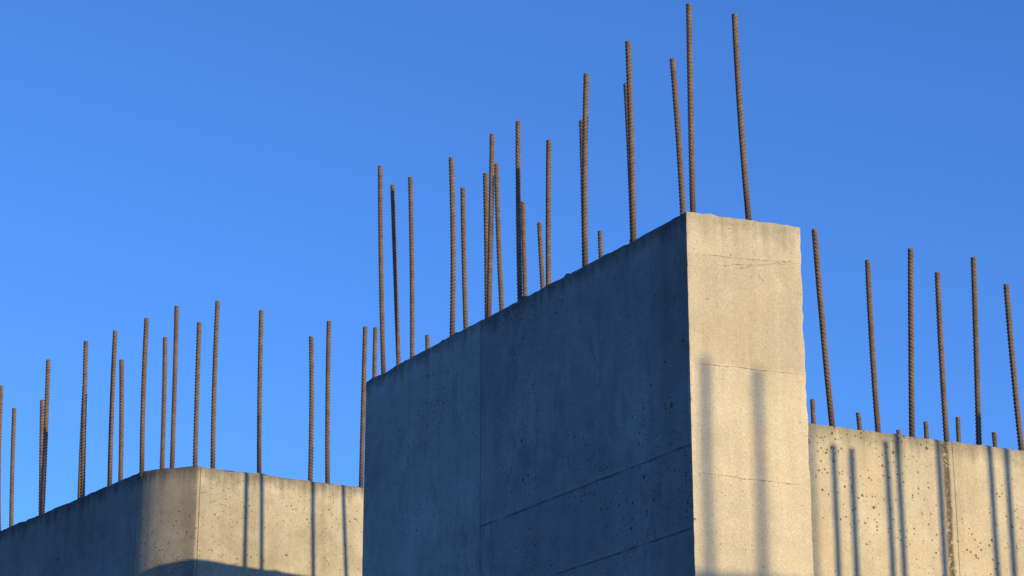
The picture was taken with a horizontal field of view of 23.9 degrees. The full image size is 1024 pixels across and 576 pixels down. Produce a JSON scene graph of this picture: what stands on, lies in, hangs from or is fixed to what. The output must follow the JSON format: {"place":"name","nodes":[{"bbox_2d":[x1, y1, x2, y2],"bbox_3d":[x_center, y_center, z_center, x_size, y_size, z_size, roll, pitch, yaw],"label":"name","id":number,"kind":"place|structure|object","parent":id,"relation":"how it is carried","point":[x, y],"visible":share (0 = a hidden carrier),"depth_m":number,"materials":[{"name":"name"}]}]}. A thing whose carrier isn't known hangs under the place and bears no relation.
{"place":"outdoors","nodes":[
{"label":"outdoors","id":0,"kind":"place"},
{"bbox_2d":[0,466,363,575],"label":"concrete wall","id":1,"kind":"structure","parent":0,"point":[192,521],"depth_m":16.58,"materials":[{"name":"beige concrete"}]},
{"bbox_2d":[0,385,3,530],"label":"steel rebar","id":2,"kind":"object","parent":1,"relation":"on","point":[1,397],"visible":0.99,"depth_m":18.64,"materials":[{"name":"brown metal"}]},
{"bbox_2d":[9,408,16,526],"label":"steel rebar","id":3,"kind":"object","parent":1,"relation":"on","point":[12,473],"visible":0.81,"depth_m":18.89,"materials":[{"name":"brown metal"}]},
{"bbox_2d":[38,399,43,514],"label":"steel rebar","id":4,"kind":"object","parent":1,"relation":"on","point":[41,425],"visible":0.56,"depth_m":18.53,"materials":[{"name":"brown metal"}]},
{"bbox_2d":[40,359,50,514],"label":"steel rebar","id":5,"kind":"object","parent":1,"relation":"on","point":[45,439],"visible":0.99,"depth_m":18.02,"materials":[{"name":"brown metal"}]},
{"bbox_2d":[77,387,82,498],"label":"steel rebar","id":6,"kind":"object","parent":1,"relation":"on","point":[79,481],"visible":0.36,"depth_m":17.95,"materials":[{"name":"brown metal"}]},
{"bbox_2d":[80,341,88,496],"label":"steel rebar","id":7,"kind":"object","parent":1,"relation":"on","point":[84,419],"visible":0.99,"depth_m":17.51,"materials":[{"name":"brown metal"}]},
{"bbox_2d":[107,330,117,485],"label":"steel rebar","id":8,"kind":"object","parent":1,"relation":"on","point":[111,408],"visible":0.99,"depth_m":17.19,"materials":[{"name":"brown metal"}]},
{"bbox_2d":[118,359,123,480],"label":"steel rebar","id":9,"kind":"object","parent":1,"relation":"on","point":[121,413],"visible":0.83,"depth_m":17.52,"materials":[{"name":"brown metal"}]},
{"bbox_2d":[139,318,148,477],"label":"steel rebar","id":10,"kind":"object","parent":1,"relation":"on","point":[143,396],"visible":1,"depth_m":16.72,"materials":[{"name":"brown metal"}]},
{"bbox_2d":[159,337,167,468],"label":"steel rebar","id":11,"kind":"object","parent":1,"relation":"on","point":[163,405],"visible":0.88,"depth_m":16.91,"materials":[{"name":"brown metal"}]},
{"bbox_2d":[169,305,178,467],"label":"steel rebar","id":12,"kind":"object","parent":1,"relation":"on","point":[174,387],"visible":1,"depth_m":16.69,"materials":[{"name":"brown metal"}]},
{"bbox_2d":[192,322,201,465],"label":"steel rebar","id":13,"kind":"object","parent":1,"relation":"on","point":[196,397],"visible":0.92,"depth_m":16.87,"materials":[{"name":"brown metal"}]},
{"bbox_2d":[210,301,219,468],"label":"steel rebar","id":14,"kind":"object","parent":1,"relation":"on","point":[214,383],"visible":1,"depth_m":16.70,"materials":[{"name":"brown metal"}]},
{"bbox_2d":[257,310,263,472],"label":"steel rebar","id":15,"kind":"object","parent":1,"relation":"on","point":[259,398],"visible":1,"depth_m":16.84,"materials":[{"name":"brown metal"}]},
{"bbox_2d":[308,336,313,480],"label":"steel rebar","id":16,"kind":"object","parent":1,"relation":"on","point":[311,405],"visible":0.91,"depth_m":17.25,"materials":[{"name":"brown metal"}]},
{"bbox_2d":[325,320,330,483],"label":"steel rebar","id":17,"kind":"object","parent":1,"relation":"on","point":[327,409],"visible":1,"depth_m":17.07,"materials":[{"name":"brown metal"}]},
{"bbox_2d":[359,326,367,486],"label":"steel rebar","id":18,"kind":"object","parent":1,"relation":"on","point":[363,408],"visible":0.98,"depth_m":17.20,"materials":[{"name":"brown metal"}]},
{"bbox_2d":[0,0,1023,530],"label":"sky","id":19,"kind":"structure","parent":0,"point":[156,156],"materials":[{"name":"blue"}]},
{"label":"ground","id":20,"kind":"structure","parent":0,"visible":0},
{"bbox_2d":[362,212,813,575],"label":"concrete wall","id":21,"kind":"structure","parent":20,"relation":"on","point":[591,419],"depth_m":11.98,"materials":[{"name":"grey concrete"}]},
{"bbox_2d":[372,327,377,377],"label":"steel rebar","id":22,"kind":"object","parent":21,"relation":"on","point":[374,353],"visible":0.37,"depth_m":17.63,"materials":[{"name":"brown metal"}]},
{"bbox_2d":[378,165,385,373],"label":"steel rebar","id":23,"kind":"object","parent":21,"relation":"on","point":[381,272],"visible":1,"depth_m":14.59,"materials":[{"name":"brown metal"}]},
{"bbox_2d":[390,184,400,364],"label":"steel rebar","id":24,"kind":"object","parent":21,"relation":"on","point":[395,277],"visible":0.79,"depth_m":15.08,"materials":[{"name":"brown metal"}]},
{"bbox_2d":[408,177,414,357],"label":"steel rebar","id":25,"kind":"object","parent":21,"relation":"on","point":[411,258],"visible":0.84,"depth_m":14.97,"materials":[{"name":"brown metal"}]},
{"bbox_2d":[425,335,429,349],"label":"steel rebar","id":26,"kind":"object","parent":21,"relation":"on","point":[427,341],"visible":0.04,"depth_m":17.87,"materials":[{"name":"brown metal"}]},
{"bbox_2d":[449,157,455,335],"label":"steel rebar","id":27,"kind":"object","parent":21,"relation":"on","point":[452,247],"visible":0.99,"depth_m":13.88,"materials":[{"name":"brown metal"}]},
{"bbox_2d":[460,187,467,329],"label":"steel rebar","id":28,"kind":"object","parent":21,"relation":"on","point":[464,259],"visible":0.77,"depth_m":14.37,"materials":[{"name":"brown metal"}]},
{"bbox_2d":[483,173,488,318],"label":"steel rebar","id":29,"kind":"object","parent":21,"relation":"on","point":[485,196],"visible":0.56,"depth_m":14.21,"materials":[{"name":"brown metal"}]},
{"bbox_2d":[486,134,494,317],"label":"steel rebar","id":30,"kind":"object","parent":21,"relation":"on","point":[490,226],"visible":0.99,"depth_m":13.55,"materials":[{"name":"brown metal"}]},
{"bbox_2d":[494,163,503,310],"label":"steel rebar","id":31,"kind":"object","parent":21,"relation":"on","point":[498,238],"visible":0.77,"depth_m":14.02,"materials":[{"name":"brown metal"}]},
{"bbox_2d":[515,120,522,301],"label":"steel rebar","id":32,"kind":"object","parent":21,"relation":"on","point":[518,214],"visible":0.99,"depth_m":13.26,"materials":[{"name":"brown metal"}]},
{"bbox_2d":[521,202,527,295],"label":"steel rebar","id":33,"kind":"object","parent":21,"relation":"on","point":[524,251],"visible":0.36,"depth_m":15.14,"materials":[{"name":"brown metal"}]},
{"bbox_2d":[537,222,544,288],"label":"steel rebar","id":34,"kind":"object","parent":21,"relation":"on","point":[540,255],"visible":0.41,"depth_m":15.18,"materials":[{"name":"brown metal"}]},
{"bbox_2d":[546,139,550,284],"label":"steel rebar","id":35,"kind":"object","parent":21,"relation":"on","point":[548,211],"visible":0.71,"depth_m":13.63,"materials":[{"name":"brown metal"}]},
{"bbox_2d":[579,120,582,266],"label":"steel rebar","id":36,"kind":"object","parent":21,"relation":"on","point":[580,131],"visible":0.27,"depth_m":13.38,"materials":[{"name":"brown metal"}]},
{"bbox_2d":[582,73,588,266],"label":"steel rebar","id":37,"kind":"object","parent":21,"relation":"on","point":[585,171],"visible":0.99,"depth_m":12.73,"materials":[{"name":"brown metal"}]},
{"bbox_2d":[598,231,602,257],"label":"steel rebar","id":38,"kind":"object","parent":21,"relation":"on","point":[600,243],"visible":0.13,"depth_m":15.35,"materials":[{"name":"brown metal"}]},
{"bbox_2d":[623,83,630,242],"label":"steel rebar","id":39,"kind":"object","parent":21,"relation":"on","point":[625,110],"visible":0.29,"depth_m":12.98,"materials":[{"name":"brown metal"}]},
{"bbox_2d":[625,41,636,241],"bbox_3d":[0.607,-0.727,12.371,0.045,1.163,0.035,0,-19,0],"label":"steel rebar","id":40,"kind":"object","parent":21,"relation":"on","point":[631,142],"visible":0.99,"depth_m":12.37,"materials":[{"name":"brown metal"}]},
{"bbox_2d":[669,58,685,214],"bbox_3d":[0.861,-0.665,12.513,0.074,1.137,0.034,0,-19,0],"label":"steel rebar","id":41,"kind":"object","parent":21,"relation":"on","point":[678,137],"visible":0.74,"depth_m":12.54,"materials":[{"name":"brown metal"}]},
{"bbox_2d":[686,3,695,212],"bbox_3d":[0.885,-0.868,11.988,0.040,1.184,0.032,0,-19,0],"label":"steel rebar","id":42,"kind":"object","parent":21,"relation":"on","point":[690,106],"visible":1,"depth_m":11.98,"materials":[{"name":"brown metal"}]},
{"bbox_2d":[689,253,792,262],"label":"formwork ridge","id":43,"kind":"structure","parent":21,"relation":"attached to","point":[738,257],"depth_m":11.76,"materials":[{"name":"concrete"}]},
{"bbox_2d":[732,13,751,219],"bbox_3d":[1.147,-0.830,12.086,0.070,1.177,0.037,0,-19,0],"label":"steel rebar","id":44,"kind":"object","parent":21,"relation":"on","point":[745,183],"visible":1,"depth_m":12.08,"materials":[{"name":"brown metal"}]},
{"bbox_2d":[692,362,804,374],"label":"formwork ridge","id":45,"kind":"structure","parent":21,"relation":"attached to","point":[747,368],"depth_m":11.59,"materials":[{"name":"concrete"}]},
{"bbox_2d":[698,472,807,485],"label":"formwork ridge","id":46,"kind":"structure","parent":21,"relation":"attached to","point":[764,480],"depth_m":11.42,"materials":[{"name":"concrete"}]},
{"bbox_2d":[717,263,794,266],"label":"formwork ridge","id":47,"kind":"structure","parent":21,"relation":"attached to","point":[752,264],"depth_m":11.77,"materials":[{"name":"concrete"}]},
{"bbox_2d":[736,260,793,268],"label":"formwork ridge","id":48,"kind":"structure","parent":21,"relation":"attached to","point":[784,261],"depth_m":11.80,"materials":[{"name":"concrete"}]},
{"bbox_2d":[808,423,1023,575],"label":"concrete wall","id":49,"kind":"structure","parent":20,"relation":"on","point":[887,504],"depth_m":11.88,"materials":[{"name":"beige concrete"}]},
{"bbox_2d":[810,399,815,423],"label":"steel rebar","id":50,"kind":"object","parent":49,"relation":"on","point":[812,410],"visible":0.18,"depth_m":14.67,"materials":[{"name":"brown metal"}]},
{"bbox_2d":[811,228,834,425],"bbox_3d":[1.550,0.219,12.051,0.081,1.090,0.041,0,-19,0],"label":"steel rebar","id":51,"kind":"object","parent":49,"relation":"on","point":[824,345],"visible":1,"depth_m":12.05,"materials":[{"name":"brown metal"}]},
{"bbox_2d":[856,412,861,429],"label":"steel rebar","id":52,"kind":"object","parent":49,"relation":"on","point":[858,419],"visible":0.12,"depth_m":14.80,"materials":[{"name":"brown metal"}]},
{"bbox_2d":[865,259,880,432],"bbox_3d":[1.857,0.359,12.438,0.049,1.071,0.034,0,-19,0],"label":"steel rebar","id":53,"kind":"object","parent":49,"relation":"on","point":[875,394],"visible":0.88,"depth_m":12.45,"materials":[{"name":"brown metal"}]},
{"bbox_2d":[908,248,914,436],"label":"steel rebar","id":54,"kind":"object","parent":49,"relation":"on","point":[911,344],"visible":1,"depth_m":12.21,"materials":[{"name":"brown metal"}]},
{"bbox_2d":[923,421,928,438],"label":"steel rebar","id":55,"kind":"object","parent":49,"relation":"on","point":[926,430],"visible":0.09,"depth_m":14.97,"materials":[{"name":"brown metal"}]},
{"bbox_2d":[934,272,949,441],"bbox_3d":[2.239,0.419,12.601,0.038,1.062,0.036,0,-19,0],"label":"steel rebar","id":56,"kind":"object","parent":49,"relation":"on","point":[941,358],"visible":0.85,"depth_m":12.61,"materials":[{"name":"brown metal"}]},
{"bbox_2d":[955,417,961,442],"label":"steel rebar","id":57,"kind":"object","parent":49,"relation":"on","point":[958,431],"visible":0.24,"depth_m":15.06,"materials":[{"name":"brown metal"}]},
{"bbox_2d":[970,257,981,444],"bbox_3d":[2.372,0.344,12.380,0.069,1.064,0.036,0,-19,0],"label":"steel rebar","id":58,"kind":"object","parent":49,"relation":"on","point":[975,330],"visible":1,"depth_m":12.38,"materials":[{"name":"brown metal"}]},
{"bbox_2d":[991,432,997,447],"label":"steel rebar","id":59,"kind":"object","parent":49,"relation":"on","point":[994,439],"visible":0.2,"depth_m":15.18,"materials":[{"name":"brown metal"}]},
{"bbox_2d":[1003,284,1023,450],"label":"steel rebar","id":60,"kind":"object","parent":49,"relation":"on","point":[1015,391],"visible":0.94,"depth_m":12.79,"materials":[{"name":"brown metal"}]}
]}

